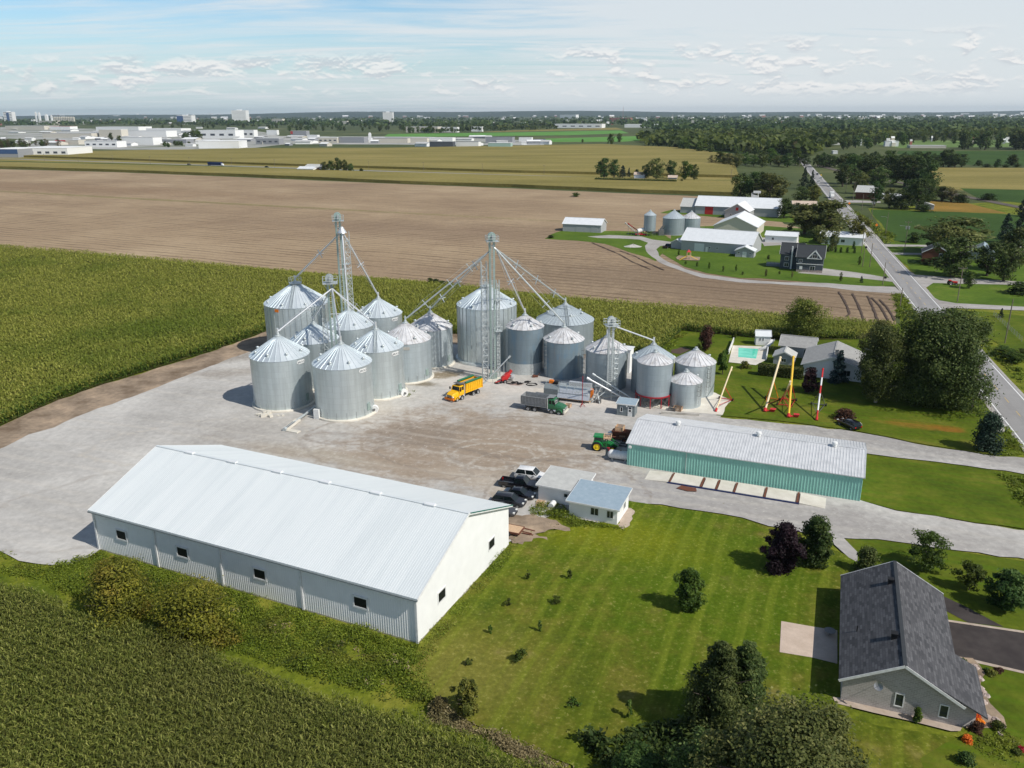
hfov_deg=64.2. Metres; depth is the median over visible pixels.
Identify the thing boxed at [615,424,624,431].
wooden crate
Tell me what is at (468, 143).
warehouse
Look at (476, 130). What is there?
warehouse
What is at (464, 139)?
store
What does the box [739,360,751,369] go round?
garden bush
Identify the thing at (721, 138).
wood
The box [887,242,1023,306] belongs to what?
lawn
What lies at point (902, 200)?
tree
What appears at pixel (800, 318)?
willow tree
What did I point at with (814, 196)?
tree
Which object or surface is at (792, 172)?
ground
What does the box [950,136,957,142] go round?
tree
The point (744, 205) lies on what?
cottage barn
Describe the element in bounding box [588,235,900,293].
lane
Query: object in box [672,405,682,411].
wooden crate
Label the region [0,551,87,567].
verge tufts
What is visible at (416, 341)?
grain silo
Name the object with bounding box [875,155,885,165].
tree
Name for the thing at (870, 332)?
willow tree
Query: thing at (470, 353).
grain silo
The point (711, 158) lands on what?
tree
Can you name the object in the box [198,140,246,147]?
warehouse
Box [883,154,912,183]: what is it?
tree
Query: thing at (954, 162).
tree
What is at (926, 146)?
warehouse
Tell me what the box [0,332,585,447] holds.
dirt strip
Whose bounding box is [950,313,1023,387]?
weeds
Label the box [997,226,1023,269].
tree
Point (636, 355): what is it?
grain silo
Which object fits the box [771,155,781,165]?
tree
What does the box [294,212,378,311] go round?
grain elevator
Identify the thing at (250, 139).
store
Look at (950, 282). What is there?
tractor
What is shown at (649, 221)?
grain silo
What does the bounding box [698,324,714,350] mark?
plum tree
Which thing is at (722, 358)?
young tree
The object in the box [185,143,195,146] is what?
store
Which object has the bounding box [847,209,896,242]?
weeds
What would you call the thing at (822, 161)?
tree
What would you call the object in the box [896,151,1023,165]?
green field
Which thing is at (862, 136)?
tree
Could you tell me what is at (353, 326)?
grain silo
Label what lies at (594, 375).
conveyor tube
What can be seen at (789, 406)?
portable auger
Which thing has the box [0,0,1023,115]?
sky
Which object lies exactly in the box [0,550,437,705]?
weeds
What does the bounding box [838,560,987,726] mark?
bungalow
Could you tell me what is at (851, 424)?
parked car
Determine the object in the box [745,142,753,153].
tree
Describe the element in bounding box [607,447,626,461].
gas tank
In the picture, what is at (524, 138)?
warehouse
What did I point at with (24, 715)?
foreground maize
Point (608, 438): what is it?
wooden crate
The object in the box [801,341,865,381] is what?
farmhouse
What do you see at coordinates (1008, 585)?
maple tree
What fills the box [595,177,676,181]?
hedge
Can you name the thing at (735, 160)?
tree
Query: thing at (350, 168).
tree
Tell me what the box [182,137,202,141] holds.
store
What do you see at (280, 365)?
grain silo
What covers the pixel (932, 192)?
tree
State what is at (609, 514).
window
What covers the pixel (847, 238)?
house
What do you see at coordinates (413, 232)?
soil field
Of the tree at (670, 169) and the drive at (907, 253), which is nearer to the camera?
the drive at (907, 253)
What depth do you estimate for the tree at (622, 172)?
705.33 m
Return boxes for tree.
[194,131,202,137]
[320,161,327,169]
[326,160,334,169]
[333,157,342,169]
[340,159,347,170]
[346,163,353,170]
[449,677,480,716]
[594,158,612,176]
[607,133,614,143]
[607,159,619,177]
[617,133,622,141]
[618,165,626,177]
[641,164,649,177]
[647,158,665,178]
[662,724,740,767]
[665,160,677,176]
[671,640,752,753]
[673,567,708,611]
[676,161,693,179]
[680,138,690,148]
[685,684,880,767]
[689,164,698,178]
[694,141,704,150]
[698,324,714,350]
[706,144,713,151]
[706,155,714,162]
[710,639,775,740]
[714,151,727,162]
[717,349,728,374]
[721,153,734,164]
[730,173,750,196]
[731,153,743,166]
[733,145,739,153]
[741,153,751,164]
[741,171,758,195]
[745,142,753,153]
[748,155,759,165]
[752,146,758,154]
[752,171,775,196]
[753,173,791,197]
[757,151,768,166]
[766,148,780,164]
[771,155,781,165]
[776,198,796,217]
[777,296,832,336]
[778,142,786,153]
[779,153,795,166]
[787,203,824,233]
[788,199,854,233]
[791,147,802,164]
[792,186,813,200]
[794,154,811,165]
[797,167,808,187]
[798,513,835,568]
[801,368,819,392]
[806,170,814,187]
[806,185,822,200]
[812,154,819,166]
[812,226,829,243]
[818,152,832,167]
[823,155,836,166]
[824,226,839,250]
[826,350,849,384]
[831,408,858,419]
[833,164,851,186]
[836,154,863,183]
[837,155,848,164]
[840,137,847,149]
[843,137,852,148]
[849,215,875,241]
[851,172,872,190]
[852,135,862,147]
[853,545,881,569]
[854,322,909,402]
[855,155,886,183]
[857,319,896,376]
[859,133,865,141]
[864,138,873,148]
[865,151,880,165]
[867,181,884,205]
[869,167,895,186]
[872,137,878,144]
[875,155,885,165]
[877,135,883,142]
[882,132,888,140]
[882,187,896,207]
[883,150,892,164]
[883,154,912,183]
[886,155,918,186]
[886,306,1003,415]
[889,189,918,208]
[895,131,904,142]
[900,134,907,144]
[902,179,923,204]
[903,156,939,184]
[905,131,912,143]
[905,178,932,206]
[908,528,953,570]
[911,151,923,164]
[914,204,935,211]
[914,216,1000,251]
[917,164,944,186]
[920,179,939,201]
[923,151,931,166]
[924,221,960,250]
[927,153,943,163]
[928,236,985,276]
[933,134,938,141]
[935,186,952,200]
[936,149,949,166]
[941,188,967,201]
[943,149,957,166]
[948,153,963,166]
[949,558,988,591]
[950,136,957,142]
[953,194,969,202]
[956,129,970,149]
[957,154,970,166]
[959,133,970,149]
[962,271,976,287]
[967,131,976,148]
[974,241,1001,275]
[975,134,987,148]
[976,193,998,200]
[977,130,992,149]
[983,567,1023,611]
[990,243,1023,280]
[993,133,1005,148]
[997,213,1014,240]
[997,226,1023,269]
[1008,128,1022,143]
[1009,130,1022,149]
[1010,211,1023,240]
[1013,199,1023,216]
[1015,131,1023,149]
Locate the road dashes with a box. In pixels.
[826,188,1019,415]
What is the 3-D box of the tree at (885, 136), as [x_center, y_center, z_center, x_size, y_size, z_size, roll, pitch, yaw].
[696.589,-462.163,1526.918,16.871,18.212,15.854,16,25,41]
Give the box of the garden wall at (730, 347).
[728,337,733,353]
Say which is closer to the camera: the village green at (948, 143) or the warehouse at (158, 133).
the village green at (948, 143)
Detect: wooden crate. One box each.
[603,433,611,439]
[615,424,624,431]
[668,405,676,411]
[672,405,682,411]
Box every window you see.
[115,528,127,541]
[175,545,189,559]
[252,566,266,581]
[352,594,368,610]
[437,585,445,604]
[488,535,494,551]
[590,507,598,516]
[606,510,613,519]
[844,370,850,376]
[893,692,904,707]
[938,704,949,718]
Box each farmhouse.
[297,166,316,169]
[306,164,321,166]
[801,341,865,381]
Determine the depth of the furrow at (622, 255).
316.47 m
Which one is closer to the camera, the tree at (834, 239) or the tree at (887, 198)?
the tree at (834, 239)
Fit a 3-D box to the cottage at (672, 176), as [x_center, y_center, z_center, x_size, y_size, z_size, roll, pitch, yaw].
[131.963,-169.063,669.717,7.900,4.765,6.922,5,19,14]
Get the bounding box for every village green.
[686,147,766,153]
[877,140,1010,147]
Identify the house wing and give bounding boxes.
[778,334,818,357]
[779,242,805,268]
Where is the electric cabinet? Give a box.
[313,409,319,418]
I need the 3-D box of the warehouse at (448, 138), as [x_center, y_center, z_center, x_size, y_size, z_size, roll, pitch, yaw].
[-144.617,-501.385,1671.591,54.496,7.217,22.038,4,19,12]
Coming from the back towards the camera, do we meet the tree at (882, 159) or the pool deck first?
the tree at (882, 159)
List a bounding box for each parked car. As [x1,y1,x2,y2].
[491,490,526,507]
[496,501,517,516]
[498,474,538,490]
[504,485,535,500]
[514,465,543,480]
[662,243,670,248]
[836,418,861,430]
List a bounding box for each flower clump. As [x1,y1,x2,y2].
[961,733,972,744]
[975,718,985,723]
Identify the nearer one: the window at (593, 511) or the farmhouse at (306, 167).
the window at (593, 511)
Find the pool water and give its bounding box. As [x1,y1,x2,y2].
[738,348,757,358]
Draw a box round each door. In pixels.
[576,225,585,231]
[591,226,597,232]
[628,407,631,416]
[694,243,703,251]
[705,207,712,214]
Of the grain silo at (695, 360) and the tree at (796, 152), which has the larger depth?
the tree at (796, 152)
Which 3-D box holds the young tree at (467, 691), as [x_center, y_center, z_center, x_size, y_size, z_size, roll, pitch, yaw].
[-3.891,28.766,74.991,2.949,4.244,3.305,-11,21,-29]
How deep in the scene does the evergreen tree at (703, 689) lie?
70.34 m
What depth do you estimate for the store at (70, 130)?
2820.01 m
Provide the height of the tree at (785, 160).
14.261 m
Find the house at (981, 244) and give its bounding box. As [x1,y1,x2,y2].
[968,242,994,260]
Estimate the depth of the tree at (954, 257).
272.32 m
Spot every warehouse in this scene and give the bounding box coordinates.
[0,147,32,157]
[5,126,49,129]
[23,146,92,154]
[42,133,98,137]
[49,126,77,129]
[55,139,85,144]
[84,140,126,146]
[96,126,151,130]
[98,129,128,137]
[121,137,161,144]
[128,130,176,136]
[146,128,190,131]
[162,139,193,142]
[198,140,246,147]
[199,130,243,138]
[244,130,257,137]
[255,138,283,143]
[266,130,278,134]
[272,119,284,122]
[290,131,309,135]
[307,135,319,137]
[318,137,338,142]
[339,137,367,142]
[373,138,409,142]
[406,126,441,131]
[410,138,428,142]
[427,137,455,140]
[429,141,454,146]
[442,127,458,131]
[456,141,480,145]
[471,127,482,131]
[486,137,514,142]
[488,142,512,146]
[519,137,532,141]
[554,124,604,127]
[560,115,578,117]
[624,124,675,127]
[883,141,898,145]
[907,145,945,147]
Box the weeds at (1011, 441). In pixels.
[996,425,1023,455]
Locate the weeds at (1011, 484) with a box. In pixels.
[995,471,1023,506]
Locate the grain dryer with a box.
[544,379,604,403]
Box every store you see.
[8,131,25,132]
[24,137,35,140]
[39,131,56,132]
[49,141,67,144]
[62,129,78,130]
[79,135,91,138]
[126,142,137,145]
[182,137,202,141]
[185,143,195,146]
[226,127,237,129]
[237,138,255,141]
[286,136,306,137]
[291,138,307,140]
[295,140,312,143]
[319,142,331,145]
[414,142,429,146]
[456,138,473,140]
[469,135,484,137]
[526,140,540,143]
[540,140,551,144]
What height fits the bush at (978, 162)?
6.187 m
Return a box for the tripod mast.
[580,376,583,405]
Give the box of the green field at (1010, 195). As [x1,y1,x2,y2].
[960,188,1023,202]
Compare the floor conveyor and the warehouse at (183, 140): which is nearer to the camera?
the floor conveyor
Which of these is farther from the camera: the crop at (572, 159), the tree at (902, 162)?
the crop at (572, 159)
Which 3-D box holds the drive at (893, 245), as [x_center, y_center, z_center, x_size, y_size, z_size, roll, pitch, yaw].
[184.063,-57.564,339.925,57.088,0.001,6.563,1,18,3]
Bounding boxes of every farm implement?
[609,428,626,441]
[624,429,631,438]
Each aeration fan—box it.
[373,405,378,412]
[400,389,407,395]
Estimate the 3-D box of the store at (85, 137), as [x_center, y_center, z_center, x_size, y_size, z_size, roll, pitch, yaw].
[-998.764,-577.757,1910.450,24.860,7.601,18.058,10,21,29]
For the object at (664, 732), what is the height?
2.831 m
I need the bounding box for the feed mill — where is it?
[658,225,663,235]
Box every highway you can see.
[23,159,374,170]
[385,171,570,176]
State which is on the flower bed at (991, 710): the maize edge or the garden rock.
the garden rock
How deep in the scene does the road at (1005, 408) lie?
240.05 m
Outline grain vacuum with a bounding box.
[495,369,514,382]
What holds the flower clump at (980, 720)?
on the lawn at (1005, 690)
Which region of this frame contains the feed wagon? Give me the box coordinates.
[635,228,646,235]
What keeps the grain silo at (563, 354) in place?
on the gravel yard at (57, 482)
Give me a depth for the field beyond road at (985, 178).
684.60 m
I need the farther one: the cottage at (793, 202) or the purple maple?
the cottage at (793, 202)
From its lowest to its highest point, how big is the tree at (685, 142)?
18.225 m
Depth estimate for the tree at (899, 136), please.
1466.57 m
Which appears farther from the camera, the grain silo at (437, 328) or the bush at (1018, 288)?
the bush at (1018, 288)
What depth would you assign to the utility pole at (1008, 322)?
195.09 m
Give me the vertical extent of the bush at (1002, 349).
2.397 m
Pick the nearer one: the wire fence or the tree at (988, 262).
the wire fence
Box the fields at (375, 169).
[0,145,736,180]
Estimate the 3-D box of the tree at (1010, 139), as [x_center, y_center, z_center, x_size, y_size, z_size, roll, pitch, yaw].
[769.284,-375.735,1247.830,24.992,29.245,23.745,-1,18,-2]
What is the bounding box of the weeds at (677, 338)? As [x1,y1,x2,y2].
[663,332,686,351]
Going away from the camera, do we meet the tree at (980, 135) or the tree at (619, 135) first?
the tree at (980, 135)
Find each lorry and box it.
[207,162,223,165]
[829,191,834,197]
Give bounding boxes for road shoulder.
[801,162,1023,450]
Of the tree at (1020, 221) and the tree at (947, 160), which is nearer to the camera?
the tree at (1020, 221)
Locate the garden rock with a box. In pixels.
[982,692,990,697]
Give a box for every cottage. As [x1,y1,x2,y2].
[634,172,644,177]
[668,175,677,178]
[791,200,816,205]
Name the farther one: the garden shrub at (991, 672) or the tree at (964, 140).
the tree at (964, 140)
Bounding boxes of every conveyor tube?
[483,355,510,383]
[586,377,623,396]
[592,373,632,397]
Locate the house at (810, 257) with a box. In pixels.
[796,244,826,272]
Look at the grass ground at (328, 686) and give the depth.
85.74 m
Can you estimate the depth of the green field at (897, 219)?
420.01 m
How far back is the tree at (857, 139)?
1283.90 m
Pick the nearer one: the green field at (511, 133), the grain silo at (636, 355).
the grain silo at (636, 355)
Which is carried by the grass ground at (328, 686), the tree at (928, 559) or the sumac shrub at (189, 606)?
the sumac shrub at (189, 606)
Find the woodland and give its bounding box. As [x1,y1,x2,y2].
[0,114,1023,129]
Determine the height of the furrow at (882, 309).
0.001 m
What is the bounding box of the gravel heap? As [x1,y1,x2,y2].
[624,244,641,247]
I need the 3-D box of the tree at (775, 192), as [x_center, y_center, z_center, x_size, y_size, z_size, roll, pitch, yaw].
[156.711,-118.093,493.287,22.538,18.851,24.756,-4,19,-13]
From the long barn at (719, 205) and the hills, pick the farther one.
the hills
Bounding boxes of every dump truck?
[445,374,482,401]
[521,391,568,414]
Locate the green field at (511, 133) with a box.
[384,130,626,136]
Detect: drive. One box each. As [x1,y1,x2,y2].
[762,237,798,245]
[799,268,891,281]
[844,200,880,202]
[884,244,1020,246]
[893,253,921,254]
[911,272,1020,290]
[935,298,1023,309]
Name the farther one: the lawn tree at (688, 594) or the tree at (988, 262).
the tree at (988, 262)
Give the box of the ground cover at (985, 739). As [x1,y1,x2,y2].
[971,729,1022,767]
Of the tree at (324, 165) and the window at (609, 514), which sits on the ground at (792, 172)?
the tree at (324, 165)
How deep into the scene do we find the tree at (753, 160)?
852.02 m
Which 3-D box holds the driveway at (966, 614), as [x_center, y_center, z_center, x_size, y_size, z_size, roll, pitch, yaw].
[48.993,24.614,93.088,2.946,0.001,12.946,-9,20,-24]
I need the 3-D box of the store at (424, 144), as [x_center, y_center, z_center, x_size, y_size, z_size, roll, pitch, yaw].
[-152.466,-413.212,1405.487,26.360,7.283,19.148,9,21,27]
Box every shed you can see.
[87,445,512,643]
[562,217,606,232]
[626,414,866,500]
[764,230,799,242]
[772,346,797,365]
[915,202,934,209]
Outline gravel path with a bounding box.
[833,538,856,560]
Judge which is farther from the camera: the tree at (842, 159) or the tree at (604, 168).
the tree at (842, 159)
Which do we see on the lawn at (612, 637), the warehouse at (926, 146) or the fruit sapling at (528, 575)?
the fruit sapling at (528, 575)
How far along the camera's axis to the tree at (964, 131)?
1208.00 m
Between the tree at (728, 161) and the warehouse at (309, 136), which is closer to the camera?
the tree at (728, 161)
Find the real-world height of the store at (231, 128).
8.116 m
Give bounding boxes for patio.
[780,621,836,662]
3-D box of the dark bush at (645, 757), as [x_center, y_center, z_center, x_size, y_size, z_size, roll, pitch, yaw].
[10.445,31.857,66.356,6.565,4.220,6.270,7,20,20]
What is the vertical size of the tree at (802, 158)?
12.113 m
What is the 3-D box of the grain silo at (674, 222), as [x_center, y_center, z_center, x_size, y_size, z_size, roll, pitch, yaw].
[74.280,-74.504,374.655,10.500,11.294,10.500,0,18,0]
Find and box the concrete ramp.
[286,429,300,433]
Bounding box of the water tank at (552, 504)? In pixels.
[548,500,555,507]
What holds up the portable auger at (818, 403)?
on the lawn at (747, 389)
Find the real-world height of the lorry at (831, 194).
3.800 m
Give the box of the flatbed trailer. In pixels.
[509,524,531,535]
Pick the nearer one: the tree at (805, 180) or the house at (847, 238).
the house at (847, 238)
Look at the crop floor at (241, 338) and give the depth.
222.73 m
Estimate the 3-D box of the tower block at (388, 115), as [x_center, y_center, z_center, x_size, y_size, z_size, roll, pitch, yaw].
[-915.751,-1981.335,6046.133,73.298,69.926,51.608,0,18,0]
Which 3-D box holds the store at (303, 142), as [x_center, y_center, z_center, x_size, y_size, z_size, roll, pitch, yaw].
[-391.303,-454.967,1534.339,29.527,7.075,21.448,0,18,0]
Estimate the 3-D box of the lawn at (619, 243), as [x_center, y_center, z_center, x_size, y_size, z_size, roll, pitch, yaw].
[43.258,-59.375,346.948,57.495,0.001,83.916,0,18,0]
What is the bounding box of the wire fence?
[993,313,1022,340]
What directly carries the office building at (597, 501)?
on the gravel yard at (57, 482)
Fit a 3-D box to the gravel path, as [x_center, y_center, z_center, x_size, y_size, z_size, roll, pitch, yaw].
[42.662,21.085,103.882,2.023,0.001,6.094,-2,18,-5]
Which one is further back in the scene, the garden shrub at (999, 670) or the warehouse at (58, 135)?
the warehouse at (58, 135)
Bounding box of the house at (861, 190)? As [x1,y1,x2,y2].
[855,185,877,199]
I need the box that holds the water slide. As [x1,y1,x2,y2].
[758,339,774,350]
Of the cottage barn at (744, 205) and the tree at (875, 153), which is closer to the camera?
the cottage barn at (744, 205)
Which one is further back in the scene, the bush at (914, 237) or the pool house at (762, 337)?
the bush at (914, 237)
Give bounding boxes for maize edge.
[0,322,860,423]
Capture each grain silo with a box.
[249,333,314,412]
[263,276,328,340]
[289,321,338,390]
[312,341,375,421]
[324,307,373,345]
[349,326,407,400]
[357,296,401,332]
[387,320,433,384]
[411,310,454,369]
[456,279,516,366]
[505,313,544,374]
[536,302,593,353]
[543,324,584,379]
[581,334,627,390]
[631,342,674,392]
[635,349,672,408]
[643,210,655,234]
[663,209,684,234]
[669,368,702,408]
[674,347,716,397]
[684,210,700,231]
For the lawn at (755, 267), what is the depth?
301.10 m
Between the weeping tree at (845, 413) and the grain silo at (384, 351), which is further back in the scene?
the grain silo at (384, 351)
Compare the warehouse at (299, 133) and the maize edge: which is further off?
the warehouse at (299, 133)
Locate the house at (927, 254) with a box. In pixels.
[921,243,945,264]
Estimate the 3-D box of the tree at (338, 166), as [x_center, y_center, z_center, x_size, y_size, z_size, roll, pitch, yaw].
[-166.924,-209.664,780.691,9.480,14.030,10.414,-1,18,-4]
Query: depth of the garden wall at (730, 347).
192.28 m
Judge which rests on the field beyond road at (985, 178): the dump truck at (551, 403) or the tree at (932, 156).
the tree at (932, 156)
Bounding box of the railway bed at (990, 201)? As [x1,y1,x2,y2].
[816,165,1023,207]
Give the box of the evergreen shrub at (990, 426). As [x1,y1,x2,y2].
[969,411,1006,456]
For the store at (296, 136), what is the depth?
1955.28 m
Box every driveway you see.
[944,597,1002,626]
[949,622,1023,670]
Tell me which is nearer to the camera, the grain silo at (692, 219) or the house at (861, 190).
the grain silo at (692, 219)
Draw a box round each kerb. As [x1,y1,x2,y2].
[948,620,1023,632]
[975,660,1023,672]
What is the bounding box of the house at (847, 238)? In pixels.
[820,230,865,245]
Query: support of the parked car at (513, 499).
on the gravel yard at (57, 482)
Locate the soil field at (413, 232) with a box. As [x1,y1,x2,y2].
[0,169,898,324]
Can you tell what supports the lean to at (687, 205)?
on the lawn at (788, 218)
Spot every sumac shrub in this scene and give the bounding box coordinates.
[71,554,163,638]
[145,572,253,666]
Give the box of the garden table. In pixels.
[824,627,835,634]
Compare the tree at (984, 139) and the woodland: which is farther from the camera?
the woodland
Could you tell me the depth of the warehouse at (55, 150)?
1106.58 m
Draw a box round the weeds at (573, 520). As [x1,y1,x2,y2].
[528,501,624,529]
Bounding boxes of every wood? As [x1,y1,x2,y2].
[1,119,557,132]
[636,125,1023,154]
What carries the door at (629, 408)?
in the weigh hut
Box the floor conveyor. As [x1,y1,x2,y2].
[282,404,315,430]
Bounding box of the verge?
[0,161,729,180]
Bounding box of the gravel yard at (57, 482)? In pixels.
[0,344,1023,564]
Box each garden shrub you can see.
[955,749,979,767]
[968,720,985,736]
[986,668,997,677]
[989,720,1006,732]
[992,667,1003,674]
[1011,746,1021,756]
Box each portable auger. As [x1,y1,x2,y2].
[714,366,733,411]
[763,356,781,411]
[776,380,792,405]
[781,356,798,417]
[810,368,826,420]
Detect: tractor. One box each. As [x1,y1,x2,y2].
[591,433,619,450]
[947,280,957,284]
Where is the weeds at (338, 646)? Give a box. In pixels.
[232,603,410,683]
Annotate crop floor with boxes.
[0,248,894,424]
[0,589,509,767]
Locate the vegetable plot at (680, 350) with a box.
[671,347,689,353]
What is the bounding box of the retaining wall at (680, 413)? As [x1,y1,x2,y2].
[661,411,698,415]
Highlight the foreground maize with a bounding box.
[0,578,564,767]
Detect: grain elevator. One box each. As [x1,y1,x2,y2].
[276,274,376,352]
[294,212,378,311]
[404,232,565,381]
[599,316,654,397]
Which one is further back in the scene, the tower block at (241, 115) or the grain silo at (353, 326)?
the tower block at (241, 115)
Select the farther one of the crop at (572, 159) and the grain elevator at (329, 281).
the crop at (572, 159)
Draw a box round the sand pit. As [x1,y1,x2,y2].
[676,255,699,259]
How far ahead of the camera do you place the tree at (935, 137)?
1546.17 m
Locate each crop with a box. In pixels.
[0,162,739,195]
[23,144,738,177]
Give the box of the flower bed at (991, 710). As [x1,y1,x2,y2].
[961,657,1006,727]
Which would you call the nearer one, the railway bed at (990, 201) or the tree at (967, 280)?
the tree at (967, 280)
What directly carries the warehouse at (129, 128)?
on the paved lots
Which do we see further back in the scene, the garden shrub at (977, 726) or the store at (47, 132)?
the store at (47, 132)
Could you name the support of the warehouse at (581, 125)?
on the ground at (792, 172)
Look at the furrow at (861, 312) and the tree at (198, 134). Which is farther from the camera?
the tree at (198, 134)
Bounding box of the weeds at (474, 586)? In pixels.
[419,537,514,662]
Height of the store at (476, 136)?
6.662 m
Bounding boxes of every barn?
[680,227,762,253]
[695,195,782,216]
[713,211,765,233]
[724,200,754,217]
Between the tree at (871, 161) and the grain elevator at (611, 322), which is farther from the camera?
the tree at (871, 161)
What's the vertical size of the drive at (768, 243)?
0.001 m
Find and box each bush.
[428,695,451,716]
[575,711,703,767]
[609,737,670,767]
[695,343,703,351]
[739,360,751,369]
[906,232,921,242]
[908,256,950,266]
[912,707,922,723]
[973,160,982,165]
[991,345,1017,356]
[1003,351,1023,362]
[1004,281,1023,294]
[1005,154,1021,164]
[1015,348,1023,359]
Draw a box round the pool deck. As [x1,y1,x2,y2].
[729,345,766,364]
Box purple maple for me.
[759,520,807,576]
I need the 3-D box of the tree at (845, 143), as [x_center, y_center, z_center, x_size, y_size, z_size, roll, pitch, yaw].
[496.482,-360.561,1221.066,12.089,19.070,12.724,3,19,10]
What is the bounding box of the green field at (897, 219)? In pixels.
[870,209,1023,250]
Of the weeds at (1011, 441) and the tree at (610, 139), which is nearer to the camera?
the weeds at (1011, 441)
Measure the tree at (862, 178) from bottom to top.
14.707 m
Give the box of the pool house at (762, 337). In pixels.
[754,329,771,345]
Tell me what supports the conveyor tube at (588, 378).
on the gravel yard at (57, 482)
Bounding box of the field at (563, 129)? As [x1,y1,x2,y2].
[490,128,623,131]
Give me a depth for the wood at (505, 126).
2910.24 m
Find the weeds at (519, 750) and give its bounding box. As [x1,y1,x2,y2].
[421,699,573,767]
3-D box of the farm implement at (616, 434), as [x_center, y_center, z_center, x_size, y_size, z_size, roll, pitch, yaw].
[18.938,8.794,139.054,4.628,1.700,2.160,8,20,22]
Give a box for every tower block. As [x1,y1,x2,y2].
[3,111,16,120]
[176,115,195,122]
[231,110,249,121]
[383,112,393,121]
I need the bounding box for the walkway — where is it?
[833,697,962,730]
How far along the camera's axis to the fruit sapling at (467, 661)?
82.24 m
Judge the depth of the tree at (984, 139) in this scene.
1192.24 m
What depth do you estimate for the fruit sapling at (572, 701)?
76.66 m
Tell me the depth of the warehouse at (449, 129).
2446.27 m
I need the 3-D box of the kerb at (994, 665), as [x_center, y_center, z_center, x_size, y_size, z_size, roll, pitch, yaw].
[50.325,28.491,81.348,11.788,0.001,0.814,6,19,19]
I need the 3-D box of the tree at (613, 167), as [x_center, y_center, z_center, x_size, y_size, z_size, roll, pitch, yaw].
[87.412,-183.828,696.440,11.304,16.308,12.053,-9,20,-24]
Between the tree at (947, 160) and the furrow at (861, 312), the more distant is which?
the tree at (947, 160)
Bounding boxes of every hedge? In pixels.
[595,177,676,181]
[757,363,803,379]
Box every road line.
[804,166,1023,444]
[806,161,1023,399]
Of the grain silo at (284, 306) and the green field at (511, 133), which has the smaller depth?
the grain silo at (284, 306)
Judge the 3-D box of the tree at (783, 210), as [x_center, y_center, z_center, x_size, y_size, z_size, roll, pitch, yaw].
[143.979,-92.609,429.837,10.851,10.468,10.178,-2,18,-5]
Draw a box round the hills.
[0,111,1023,118]
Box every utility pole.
[900,221,911,251]
[957,267,967,301]
[1004,299,1013,342]
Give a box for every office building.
[535,465,595,504]
[565,479,632,524]
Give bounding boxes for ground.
[0,115,1023,323]
[0,202,1023,767]
[509,514,569,543]
[618,508,634,528]
[641,393,728,414]
[677,485,696,490]
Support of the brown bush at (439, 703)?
on the lawn at (612, 637)
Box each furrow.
[591,242,649,268]
[838,291,850,316]
[852,293,863,318]
[867,296,878,318]
[871,297,888,319]
[879,299,894,319]
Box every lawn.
[408,501,954,767]
[545,231,670,260]
[658,226,894,285]
[662,210,793,222]
[662,320,1016,454]
[845,539,1023,767]
[860,454,1023,528]
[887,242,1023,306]
[954,310,1023,361]
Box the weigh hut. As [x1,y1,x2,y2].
[616,397,638,416]
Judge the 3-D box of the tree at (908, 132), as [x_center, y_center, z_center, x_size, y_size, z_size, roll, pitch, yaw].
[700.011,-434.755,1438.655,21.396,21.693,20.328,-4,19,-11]
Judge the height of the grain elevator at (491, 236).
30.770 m
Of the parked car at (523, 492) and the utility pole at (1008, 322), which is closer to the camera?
the parked car at (523, 492)
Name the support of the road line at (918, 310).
on the road at (1005, 408)
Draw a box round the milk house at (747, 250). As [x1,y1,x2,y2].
[734,244,756,257]
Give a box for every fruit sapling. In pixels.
[465,658,472,665]
[505,598,510,605]
[512,648,527,663]
[525,569,530,578]
[537,620,541,630]
[551,595,560,604]
[567,569,572,578]
[567,696,582,707]
[625,699,632,717]
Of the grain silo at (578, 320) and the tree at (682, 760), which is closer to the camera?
the tree at (682, 760)
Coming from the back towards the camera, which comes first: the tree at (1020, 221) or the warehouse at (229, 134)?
the warehouse at (229, 134)
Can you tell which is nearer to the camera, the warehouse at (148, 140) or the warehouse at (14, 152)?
the warehouse at (14, 152)
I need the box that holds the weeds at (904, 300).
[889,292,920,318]
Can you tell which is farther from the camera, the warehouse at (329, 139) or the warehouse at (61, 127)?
the warehouse at (61, 127)
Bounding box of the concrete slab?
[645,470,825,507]
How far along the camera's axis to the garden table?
86.69 m
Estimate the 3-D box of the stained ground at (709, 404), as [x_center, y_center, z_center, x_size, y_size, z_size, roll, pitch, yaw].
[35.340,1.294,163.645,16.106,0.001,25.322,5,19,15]
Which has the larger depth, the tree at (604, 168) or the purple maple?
the tree at (604, 168)
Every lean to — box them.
[670,237,681,248]
[680,197,696,212]
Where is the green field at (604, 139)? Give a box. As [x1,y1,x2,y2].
[545,136,639,141]
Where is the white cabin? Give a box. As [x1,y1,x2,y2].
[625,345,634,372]
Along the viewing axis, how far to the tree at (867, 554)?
97.88 m
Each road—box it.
[798,157,1023,445]
[932,168,1023,189]
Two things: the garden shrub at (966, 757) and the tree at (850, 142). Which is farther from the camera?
the tree at (850, 142)
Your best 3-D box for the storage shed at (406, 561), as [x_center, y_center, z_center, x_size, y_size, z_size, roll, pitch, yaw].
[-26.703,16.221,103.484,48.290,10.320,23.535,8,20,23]
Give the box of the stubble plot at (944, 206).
[929,201,1003,212]
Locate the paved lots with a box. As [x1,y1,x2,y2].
[0,127,543,149]
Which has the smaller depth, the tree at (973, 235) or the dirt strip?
the dirt strip
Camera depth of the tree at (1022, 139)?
1191.77 m

